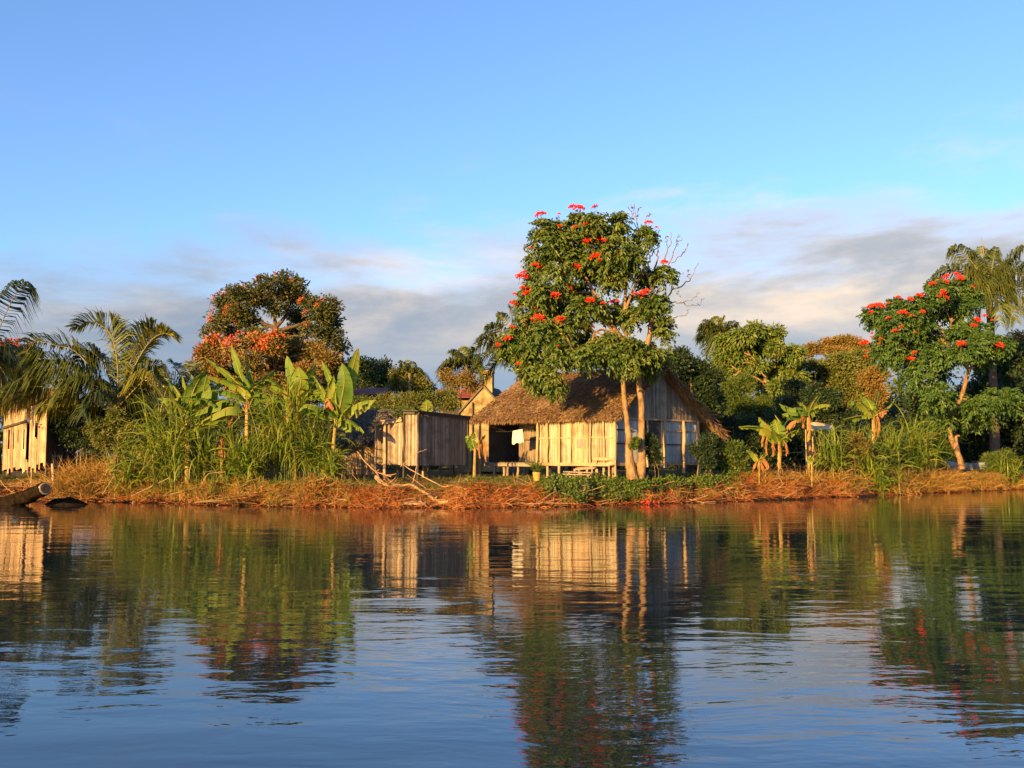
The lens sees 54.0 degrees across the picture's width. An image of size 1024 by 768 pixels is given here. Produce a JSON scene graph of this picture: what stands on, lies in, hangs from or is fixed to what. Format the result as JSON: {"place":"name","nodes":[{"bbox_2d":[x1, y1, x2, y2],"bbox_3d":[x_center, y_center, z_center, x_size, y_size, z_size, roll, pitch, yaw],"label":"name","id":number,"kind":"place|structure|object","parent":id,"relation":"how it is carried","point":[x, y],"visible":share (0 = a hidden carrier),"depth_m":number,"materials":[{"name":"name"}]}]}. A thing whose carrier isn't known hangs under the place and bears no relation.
{"place":"outdoors","nodes":[
{"label":"outdoors","id":0,"kind":"place"},
{"bbox_2d":[0,489,1023,767],"bbox_3d":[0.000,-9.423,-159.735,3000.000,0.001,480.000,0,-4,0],"label":"river water","id":1,"kind":"structure","parent":0,"point":[882,631],"depth_m":11.22,"materials":[{"name":"blue liquid"}]},
{"bbox_2d":[0,482,51,504],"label":"dugout log","id":2,"kind":"object","parent":1,"relation":"in","point":[29,495],"visible":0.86,"depth_m":40.15,"materials":[{"name":"brown wood"}]},
{"bbox_2d":[45,497,87,504],"bbox_3d":[-18.349,4.861,41.359,1.900,0.406,1.000,0,-4,0],"label":"mud hump","id":3,"kind":"object","parent":1,"relation":"in","point":[65,501],"visible":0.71,"depth_m":41.09,"materials":[{"name":"black soil"}]},
{"bbox_2d":[0,451,1023,508],"bbox_3d":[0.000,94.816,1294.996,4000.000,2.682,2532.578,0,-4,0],"label":"ground","id":4,"kind":"structure","parent":0,"point":[444,472],"depth_m":44.74,"materials":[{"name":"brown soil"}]},
{"bbox_2d":[0,279,41,397],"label":"palm tree","id":5,"kind":"object","parent":4,"relation":"on","point":[6,354],"visible":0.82,"depth_m":48.50,"materials":[{"name":"green plant"}]},
{"bbox_2d":[0,337,51,475],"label":"dark tree","id":6,"kind":"object","parent":4,"relation":"on","point":[3,383],"visible":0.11,"depth_m":51.31,"materials":[{"name":"green plant"}]},
{"bbox_2d":[1,388,74,472],"label":"plank hut","id":7,"kind":"object","parent":4,"relation":"on","point":[25,444],"visible":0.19,"depth_m":47.49,"materials":[{"name":"beige wood"}]},
{"bbox_2d":[45,452,61,481],"bbox_3d":[-21.518,4.003,47.143,0.110,1.646,0.830,-3,-5,37],"label":"paling fence","id":8,"kind":"object","parent":4,"relation":"on","point":[55,455],"visible":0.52,"depth_m":47.21,"materials":[{"name":"brown wood"}]},
{"bbox_2d":[36,397,126,469],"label":"shrub","id":9,"kind":"object","parent":4,"relation":"on","point":[72,436],"visible":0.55,"depth_m":47.21,"materials":[{"name":"green plant"}]},
{"bbox_2d":[0,307,183,465],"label":"palm tree","id":10,"kind":"object","parent":4,"relation":"on","point":[68,395],"visible":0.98,"depth_m":46.52,"materials":[{"name":"green plant"}]},
{"bbox_2d":[84,405,145,489],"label":"shrub","id":11,"kind":"object","parent":4,"relation":"on","point":[99,432],"visible":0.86,"depth_m":45.06,"materials":[{"name":"green plant"}]},
{"bbox_2d":[88,428,160,497],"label":"reed clump","id":12,"kind":"object","parent":4,"relation":"on","point":[131,474],"visible":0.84,"depth_m":43.78,"materials":[{"name":"green plant"}]},
{"bbox_2d":[116,384,194,461],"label":"shrub","id":13,"kind":"object","parent":4,"relation":"on","point":[156,393],"visible":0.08,"depth_m":53.71,"materials":[{"name":"green plant"}]},
{"bbox_2d":[101,378,227,500],"bbox_3d":[-15.127,2.445,43.762,5.564,5.319,4.854,-2,-4,23],"label":"reed clump","id":14,"kind":"object","parent":4,"relation":"on","point":[158,452],"visible":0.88,"depth_m":43.24,"materials":[{"name":"green plant"}]},
{"bbox_2d":[158,358,214,474],"bbox_3d":[-17.217,1.766,53.065,3.222,6.444,3.361,0,-4,0],"label":"palm tree","id":15,"kind":"object","parent":4,"relation":"on","point":[178,385],"visible":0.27,"depth_m":53.34,"materials":[{"name":"green plant"}]},
{"bbox_2d":[158,370,215,486],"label":"banana plant","id":16,"kind":"object","parent":4,"relation":"on","point":[196,382],"visible":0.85,"depth_m":43.58,"materials":[{"name":"green plant"}]},
{"bbox_2d":[135,389,245,487],"bbox_3d":[-13.828,2.448,43.792,5.217,4.505,4.900,0,-4,0],"label":"reed clump","id":17,"kind":"object","parent":4,"relation":"on","point":[198,431],"visible":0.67,"depth_m":43.32,"materials":[{"name":"green plant"}]},
{"bbox_2d":[172,375,231,480],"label":"banana plant","id":18,"kind":"object","parent":4,"relation":"on","point":[204,385],"visible":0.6,"depth_m":43.76,"materials":[{"name":"green plant"}]},
{"bbox_2d":[170,476,250,494],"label":"dry frond","id":19,"kind":"object","parent":4,"relation":"on","point":[231,480],"visible":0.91,"depth_m":41.85,"materials":[{"name":"plant"}]},
{"bbox_2d":[217,438,224,479],"bbox_3d":[-12.550,3.394,43.362,0.334,2.122,0.368,2,-4,-20],"label":"banana stump","id":20,"kind":"object","parent":4,"relation":"on","point":[221,442],"visible":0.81,"depth_m":43.34,"materials":[{"name":"brown plant"}]},
{"bbox_2d":[183,413,262,480],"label":"reed clump","id":21,"kind":"object","parent":4,"relation":"on","point":[215,446],"visible":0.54,"depth_m":43.55,"materials":[{"name":"green plant"}]},
{"bbox_2d":[184,345,284,479],"bbox_3d":[-12.036,1.385,43.746,4.505,6.282,1.180,0,-4,-4],"label":"banana plant","id":22,"kind":"object","parent":4,"relation":"on","point":[243,386],"visible":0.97,"depth_m":43.64,"materials":[{"name":"green plant"}]},
{"bbox_2d":[202,427,282,486],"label":"reed clump","id":23,"kind":"object","parent":4,"relation":"on","point":[242,462],"visible":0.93,"depth_m":42.74,"materials":[{"name":"green plant"}]},
{"bbox_2d":[194,480,296,502],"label":"dry frond","id":24,"kind":"object","parent":4,"relation":"on","point":[223,498],"visible":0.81,"depth_m":40.24,"materials":[{"name":"plant"}]},
{"bbox_2d":[199,486,295,503],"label":"dry frond","id":25,"kind":"object","parent":4,"relation":"on","point":[249,497],"visible":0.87,"depth_m":39.99,"materials":[{"name":"plant"}]},
{"bbox_2d":[184,394,332,475],"bbox_3d":[-12.719,2.622,49.970,8.221,4.367,2.996,0,-4,0],"label":"shrub","id":26,"kind":"object","parent":4,"relation":"on","point":[254,411],"visible":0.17,"depth_m":49.77,"materials":[{"name":"green plant"}]},
{"bbox_2d":[184,327,354,471],"bbox_3d":[-15.249,1.131,62.882,11.080,9.202,6.176,0,-4,0],"label":"rusty tree","id":27,"kind":"object","parent":4,"relation":"on","point":[274,349],"visible":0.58,"depth_m":62.48,"materials":[{"name":"orange plant"}]},
{"bbox_2d":[195,268,353,428],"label":"round crowned tree","id":28,"kind":"object","parent":4,"relation":"on","point":[233,310],"visible":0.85,"depth_m":77.66,"materials":[{"name":"green plant"}]},
{"bbox_2d":[222,366,343,483],"bbox_3d":[-9.942,1.730,43.836,5.936,5.689,5.702,0,-4,0],"label":"reed clump","id":29,"kind":"object","parent":4,"relation":"on","point":[277,424],"visible":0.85,"depth_m":43.38,"materials":[{"name":"green plant"}]},
{"bbox_2d":[258,356,324,480],"bbox_3d":[-9.519,1.510,43.736,3.068,5.560,1.006,0,-4,0],"label":"banana plant","id":30,"kind":"object","parent":4,"relation":"on","point":[302,382],"visible":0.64,"depth_m":43.77,"materials":[{"name":"green plant"}]},
{"bbox_2d":[276,410,359,479],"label":"reed clump","id":31,"kind":"object","parent":4,"relation":"on","point":[318,447],"visible":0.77,"depth_m":43.28,"materials":[{"name":"green plant"}]},
{"bbox_2d":[309,442,352,480],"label":"reed clump","id":32,"kind":"object","parent":4,"relation":"on","point":[332,468],"visible":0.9,"depth_m":42.53,"materials":[{"name":"green plant"}]},
{"bbox_2d":[299,348,374,453],"bbox_3d":[-7.451,1.413,43.147,3.310,5.938,1.159,0,-4,0],"label":"banana plant","id":33,"kind":"object","parent":4,"relation":"on","point":[337,408],"visible":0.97,"depth_m":43.03,"materials":[{"name":"green plant"}]},
{"bbox_2d":[316,409,399,474],"label":"hut","id":34,"kind":"object","parent":4,"relation":"on","point":[363,420],"visible":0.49,"depth_m":49.72,"materials":[{"name":"grey wood"}]},
{"bbox_2d":[339,452,377,478],"bbox_3d":[-7.137,3.831,46.050,2.171,1.451,0.354,1,-4,-11],"label":"stake fence","id":35,"kind":"object","parent":4,"relation":"on","point":[361,469],"visible":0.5,"depth_m":46.05,"materials":[{"name":"brown wood"}]},
{"bbox_2d":[344,354,396,387],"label":"dark tree","id":36,"kind":"object","parent":4,"relation":"on","point":[372,373],"visible":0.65,"depth_m":82.50,"materials":[{"name":"green plant"}]},
{"bbox_2d":[353,388,391,467],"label":"red roofed house","id":37,"kind":"structure","parent":4,"relation":"on","point":[368,391],"depth_m":67.18,"materials":[{"name":"paint"}]},
{"bbox_2d":[357,451,396,476],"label":"driftwood branch","id":38,"kind":"object","parent":4,"relation":"on","point":[388,475],"visible":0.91,"depth_m":42.45,"materials":[{"name":"brown wood"}]},
{"bbox_2d":[349,393,421,474],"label":"hedge shrub","id":39,"kind":"object","parent":4,"relation":"on","point":[355,399],"visible":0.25,"depth_m":54.78,"materials":[{"name":"green plant"}]},
{"bbox_2d":[371,417,424,479],"bbox_3d":[-5.087,3.010,45.449,1.726,2.957,1.900,-3,-5,34],"label":"lean to","id":40,"kind":"object","parent":4,"relation":"on","point":[388,443],"visible":0.71,"depth_m":44.80,"materials":[{"name":"brown wood"}]},
{"bbox_2d":[390,360,428,468],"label":"palm tree","id":41,"kind":"object","parent":4,"relation":"on","point":[411,368],"visible":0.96,"depth_m":70.67,"materials":[{"name":"green plant"}]},
{"bbox_2d":[357,388,463,471],"bbox_3d":[-6.320,2.800,60.902,6.760,5.386,3.056,0,-4,0],"label":"hedge shrub","id":42,"kind":"object","parent":4,"relation":"on","point":[443,400],"visible":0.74,"depth_m":60.62,"materials":[{"name":"green plant"}]},
{"bbox_2d":[385,364,437,468],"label":"olive tree","id":43,"kind":"object","parent":4,"relation":"on","point":[400,383],"visible":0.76,"depth_m":71.25,"materials":[{"name":"green plant"}]},
{"bbox_2d":[400,500,424,504],"bbox_3d":[-4.330,4.603,39.320,1.949,0.250,0.420,0,-4,2],"label":"board","id":44,"kind":"object","parent":4,"relation":"on","point":[407,502],"visible":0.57,"depth_m":39.10,"materials":[{"name":"brown wood"}]},
{"bbox_2d":[403,483,449,503],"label":"driftwood branch","id":45,"kind":"object","parent":4,"relation":"on","point":[428,495],"visible":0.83,"depth_m":39.71,"materials":[{"name":"beige wood"}]},
{"bbox_2d":[421,400,432,475],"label":"banana plant","id":46,"kind":"object","parent":4,"relation":"on","point":[427,405],"visible":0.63,"depth_m":50.04,"materials":[{"name":"plant"}]},
{"bbox_2d":[395,409,472,480],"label":"slat shed","id":47,"kind":"structure","parent":4,"relation":"on","point":[440,438],"depth_m":44.95,"materials":[{"name":"wood"}]},
{"bbox_2d":[404,465,465,489],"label":"driftwood branch","id":48,"kind":"object","parent":4,"relation":"on","point":[431,480],"visible":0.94,"depth_m":41.27,"materials":[{"name":"brown wood"}]},
{"bbox_2d":[438,389,474,467],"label":"red roofed house","id":49,"kind":"structure","parent":4,"relation":"on","point":[464,399],"depth_m":67.18,"materials":[{"name":"paint"}]},
{"bbox_2d":[435,366,481,471],"bbox_3d":[-3.156,2.252,62.540,3.306,6.818,2.394,0,-4,0],"label":"tree","id":50,"kind":"object","parent":4,"relation":"on","point":[460,381],"visible":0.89,"depth_m":62.67,"materials":[{"name":"orange plant"}]},
{"bbox_2d":[434,345,484,387],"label":"palm tree","id":51,"kind":"object","parent":4,"relation":"on","point":[465,360],"visible":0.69,"depth_m":71.17,"materials":[{"name":"green plant"}]},
{"bbox_2d":[180,432,754,470],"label":"undergrowth","id":52,"kind":"object","parent":4,"relation":"on","point":[624,467],"visible":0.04,"depth_m":69.16,"materials":[{"name":"green plant"}]},
{"bbox_2d":[465,433,485,477],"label":"banana plant","id":53,"kind":"object","parent":4,"relation":"on","point":[472,444],"visible":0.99,"depth_m":46.02,"materials":[{"name":"green plant"}]},
{"bbox_2d":[458,370,519,471],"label":"plaster house","id":54,"kind":"structure","parent":4,"relation":"on","point":[481,397],"depth_m":57.05,"materials":[{"name":"beige paint"}]},
{"bbox_2d":[0,470,992,493],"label":"turf grass","id":55,"kind":"structure","parent":4,"relation":"on","point":[422,483],"depth_m":43.45,"materials":[{"name":"green plant"}]},
{"bbox_2d":[466,304,528,473],"bbox_3d":[-0.396,0.248,56.320,4.938,9.811,3.305,2,-4,-23],"label":"palm tree","id":56,"kind":"object","parent":4,"relation":"on","point":[489,340],"visible":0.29,"depth_m":56.07,"materials":[{"name":"green plant"}]},
{"bbox_2d":[0,384,1008,464],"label":"woods","id":57,"kind":"object","parent":4,"relation":"on","point":[894,410],"depth_m":93.26,"materials":[{"name":"green plant"}]},
{"bbox_2d":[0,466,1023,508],"bbox_3d":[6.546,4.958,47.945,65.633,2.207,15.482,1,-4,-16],"label":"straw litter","id":58,"kind":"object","parent":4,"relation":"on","point":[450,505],"visible":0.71,"depth_m":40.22,"materials":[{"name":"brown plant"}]},
{"bbox_2d":[523,457,549,480],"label":"potted plant","id":59,"kind":"object","parent":4,"relation":"on","point":[537,468],"visible":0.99,"depth_m":43.32,"materials":[{"name":"green plant"}]},
{"bbox_2d":[53,468,1023,505],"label":"green weeds","id":60,"kind":"object","parent":4,"relation":"on","point":[312,479],"visible":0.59,"depth_m":42.92,"materials":[{"name":"green plant"}]},
{"bbox_2d":[563,466,597,479],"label":"plank steps","id":61,"kind":"structure","parent":4,"relation":"on","point":[582,468],"depth_m":44.20,"materials":[{"name":"beige wood"}]},
{"bbox_2d":[492,203,704,479],"bbox_3d":[3.788,-1.952,43.281,9.324,12.169,4.830,0,-4,0],"label":"flame tree","id":62,"kind":"object","parent":4,"relation":"on","point":[559,302],"visible":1,"depth_m":42.98,"materials":[{"name":"green plant"}]},
{"bbox_2d":[469,364,730,478],"label":"thatched hut","id":63,"kind":"object","parent":4,"relation":"on","point":[583,425],"visible":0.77,"depth_m":46.83,"materials":[{"name":"brown wood"}]},
{"bbox_2d":[570,420,587,462],"bbox_3d":[3.021,2.523,45.245,1.010,2.136,0.057,-4,-6,44],"label":"door","id":64,"kind":"structure","parent":63,"relation":"in","point":[579,451],"depth_m":45.21,"materials":[{"name":"brown wood"}]},
{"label":"washing line","id":65,"kind":"object","parent":63,"relation":"attached to","visible":0},
{"bbox_2d":[512,429,523,444],"bbox_3d":[0.272,2.509,47.685,0.702,0.730,0.089,-4,-6,43],"label":"towel","id":66,"kind":"object","parent":65,"relation":"hanging from","point":[517,436],"visible":1,"depth_m":47.67,"materials":[{"name":"beige fabric"}]},
{"bbox_2d":[589,458,614,478],"bbox_3d":[3.932,3.871,43.880,1.149,1.300,0.372,-4,-6,44],"label":"bench","id":67,"kind":"object","parent":4,"relation":"on","point":[595,464],"visible":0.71,"depth_m":43.85,"materials":[{"name":"brown wood"}]},
{"bbox_2d":[627,436,640,476],"bbox_3d":[5.203,3.413,42.724,0.614,2.434,0.580,0,-4,0],"label":"sprout","id":68,"kind":"object","parent":4,"relation":"on","point":[634,442],"visible":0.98,"depth_m":42.70,"materials":[{"name":"green plant"}]},
{"bbox_2d":[645,431,664,477],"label":"shrub","id":69,"kind":"object","parent":4,"relation":"on","point":[653,452],"visible":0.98,"depth_m":43.61,"materials":[{"name":"green plant"}]},
{"bbox_2d":[539,467,783,504],"bbox_3d":[7.176,4.517,44.734,15.153,1.623,3.413,3,-5,-34],"label":"creeper cover","id":70,"kind":"object","parent":4,"relation":"on","point":[629,487],"visible":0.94,"depth_m":42.13,"materials":[{"name":"green plant"}]},
{"bbox_2d":[661,344,731,471],"bbox_3d":[11.098,1.510,62.941,5.175,8.366,3.930,1,-4,-16],"label":"dark tree","id":71,"kind":"object","parent":4,"relation":"on","point":[703,378],"visible":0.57,"depth_m":62.31,"materials":[{"name":"green plant"}]},
{"bbox_2d":[686,430,719,477],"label":"shrub","id":72,"kind":"object","parent":4,"relation":"on","point":[703,450],"visible":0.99,"depth_m":46.02,"materials":[{"name":"green plant"}]},
{"bbox_2d":[692,315,740,384],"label":"palm tree","id":73,"kind":"object","parent":4,"relation":"on","point":[709,331],"visible":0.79,"depth_m":90.31,"materials":[{"name":"green plant"}]},
{"bbox_2d":[715,437,752,475],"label":"shrub","id":74,"kind":"object","parent":4,"relation":"on","point":[734,459],"visible":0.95,"depth_m":47.06,"materials":[{"name":"green plant"}]},
{"bbox_2d":[718,371,759,420],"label":"feathery shrub","id":75,"kind":"object","parent":4,"relation":"on","point":[736,389],"visible":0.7,"depth_m":75.62,"materials":[{"name":"green plant"}]},
{"bbox_2d":[705,410,785,472],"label":"shrub","id":76,"kind":"object","parent":4,"relation":"on","point":[729,423],"visible":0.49,"depth_m":52.08,"materials":[{"name":"green plant"}]},
{"bbox_2d":[746,450,768,483],"bbox_3d":[11.420,3.917,46.743,1.078,1.697,0.335,0,-4,0],"label":"banana sucker","id":77,"kind":"object","parent":4,"relation":"on","point":[759,460],"visible":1,"depth_m":46.78,"materials":[{"name":"orange plant"}]},
{"bbox_2d":[710,319,812,467],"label":"mango tree","id":78,"kind":"object","parent":4,"relation":"on","point":[749,347],"visible":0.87,"depth_m":78.44,"materials":[{"name":"green plant"}]},
{"bbox_2d":[753,393,774,418],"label":"feathery shrub","id":79,"kind":"object","parent":4,"relation":"on","point":[763,400],"visible":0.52,"depth_m":76.29,"materials":[{"name":"green plant"}]},
{"bbox_2d":[739,415,798,475],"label":"banana plant","id":80,"kind":"object","parent":4,"relation":"on","point":[779,434],"visible":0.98,"depth_m":48.02,"materials":[{"name":"green plant"}]},
{"bbox_2d":[779,388,830,474],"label":"banana plant","id":81,"kind":"object","parent":4,"relation":"on","point":[799,414],"visible":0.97,"depth_m":50.90,"materials":[{"name":"green plant"}]},
{"bbox_2d":[785,372,830,465],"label":"tree","id":82,"kind":"object","parent":4,"relation":"on","point":[815,377],"visible":0.05,"depth_m":94.83,"materials":[{"name":"green plant"}]},
{"bbox_2d":[762,376,859,470],"bbox_3d":[16.932,2.347,57.007,5.871,5.871,3.158,0,-4,0],"label":"tree","id":83,"kind":"object","parent":4,"relation":"on","point":[836,413],"visible":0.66,"depth_m":56.67,"materials":[{"name":"green plant"}]},
{"bbox_2d":[690,355,936,464],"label":"distant trees","id":84,"kind":"object","parent":4,"relation":"on","point":[894,390],"visible":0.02,"depth_m":105.81,"materials":[{"name":"green plant"}]},
{"bbox_2d":[806,452,820,489],"bbox_3d":[14.684,4.263,48.767,0.696,1.938,0.256,0,-4,4],"label":"banana sucker","id":85,"kind":"object","parent":4,"relation":"on","point":[811,459],"visible":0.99,"depth_m":48.81,"materials":[{"name":"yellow plant"}]},
{"bbox_2d":[804,422,835,470],"bbox_3d":[16.745,3.490,54.690,1.364,2.850,1.600,0,-4,0],"label":"sheet shelter","id":86,"kind":"object","parent":4,"relation":"on","point":[815,424],"visible":0.48,"depth_m":54.37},
{"bbox_2d":[788,422,869,477],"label":"reed clump","id":87,"kind":"object","parent":4,"relation":"on","point":[834,454],"visible":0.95,"depth_m":50.76,"materials":[{"name":"green plant"}]},
{"bbox_2d":[802,333,875,358],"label":"flat topped tree","id":88,"kind":"object","parent":4,"relation":"on","point":[827,344],"visible":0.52,"depth_m":88.22,"materials":[{"name":"orange plant"}]},
{"bbox_2d":[803,346,888,417],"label":"olive tree","id":89,"kind":"object","parent":4,"relation":"on","point":[838,369],"visible":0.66,"depth_m":82.76,"materials":[{"name":"green plant"}]},
{"bbox_2d":[839,431,872,474],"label":"shrub","id":90,"kind":"object","parent":4,"relation":"on","point":[859,450],"visible":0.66,"depth_m":51.88,"materials":[{"name":"green plant"}]},
{"bbox_2d":[823,414,906,486],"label":"reed clump","id":91,"kind":"object","parent":4,"relation":"on","point":[867,462],"visible":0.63,"depth_m":51.95,"materials":[{"name":"green plant"}]},
{"bbox_2d":[722,393,1023,470],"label":"shaded thicket","id":92,"kind":"object","parent":4,"relation":"on","point":[970,453],"visible":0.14,"depth_m":70.53,"materials":[{"name":"green plant"}]},
{"bbox_2d":[854,363,891,418],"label":"shrub","id":93,"kind":"object","parent":4,"relation":"on","point":[870,382],"visible":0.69,"depth_m":79.72,"materials":[{"name":"orange plant"}]},
{"bbox_2d":[843,389,902,465],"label":"banana plant","id":94,"kind":"object","parent":4,"relation":"on","point":[869,409],"visible":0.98,"depth_m":53.98,"materials":[{"name":"green plant"}]},
{"bbox_2d":[864,460,912,494],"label":"reed clump","id":95,"kind":"object","parent":4,"relation":"on","point":[880,480],"visible":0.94,"depth_m":51.55,"materials":[{"name":"green plant"}]},
{"bbox_2d":[856,415,925,477],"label":"reed clump","id":96,"kind":"object","parent":4,"relation":"on","point":[892,444],"visible":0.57,"depth_m":53.75,"materials":[{"name":"green plant"}]},
{"bbox_2d":[881,401,963,477],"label":"reed clump","id":97,"kind":"object","parent":4,"relation":"on","point":[921,435],"visible":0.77,"depth_m":55.92,"materials":[{"name":"green plant"}]},
{"bbox_2d":[909,429,954,474],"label":"shrub","id":98,"kind":"object","parent":4,"relation":"on","point":[944,455],"visible":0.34,"depth_m":59.36,"materials":[{"name":"green plant"}]},
{"bbox_2d":[855,272,1023,469],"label":"flame tree","id":99,"kind":"object","parent":4,"relation":"on","point":[954,304],"visible":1,"depth_m":58.36,"materials":[{"name":"green plant"}]},
{"bbox_2d":[895,338,1023,455],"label":"shade tree","id":100,"kind":"object","parent":4,"relation":"on","point":[1010,373],"visible":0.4,"depth_m":70.24,"materials":[{"name":"green plant"}]},
{"bbox_2d":[947,460,987,470],"bbox_3d":[29.395,5.252,64.787,2.636,0.748,1.014,0,-4,0],"label":"boat","id":101,"kind":"object","parent":4,"relation":"on","point":[970,466],"visible":0.66,"depth_m":64.47,"materials":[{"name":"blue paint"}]},
{"bbox_2d":[930,238,1023,452],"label":"palm tree","id":102,"kind":"object","parent":4,"relation":"on","point":[996,282],"visible":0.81,"depth_m":66.12,"materials":[{"name":"green plant"}]},
{"bbox_2d":[979,447,1022,474],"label":"shrub","id":103,"kind":"object","parent":4,"relation":"on","point":[987,457],"visible":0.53,"depth_m":62.11,"materials":[{"name":"green plant"}]},
{"bbox_2d":[986,448,1023,486],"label":"reed clump","id":104,"kind":"object","parent":4,"relation":"on","point":[1004,466],"visible":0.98,"depth_m":60.75,"materials":[{"name":"green plant"}]},
{"bbox_2d":[1003,329,1023,466],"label":"russet tree","id":105,"kind":"object","parent":4,"relation":"on","point":[1016,335],"visible":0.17,"depth_m":75.75,"materials":[{"name":"orange plant"}]},
{"bbox_2d":[0,0,1023,455],"label":"sky","id":106,"kind":"structure","parent":0,"point":[818,162],"materials":[{"name":"blue"}]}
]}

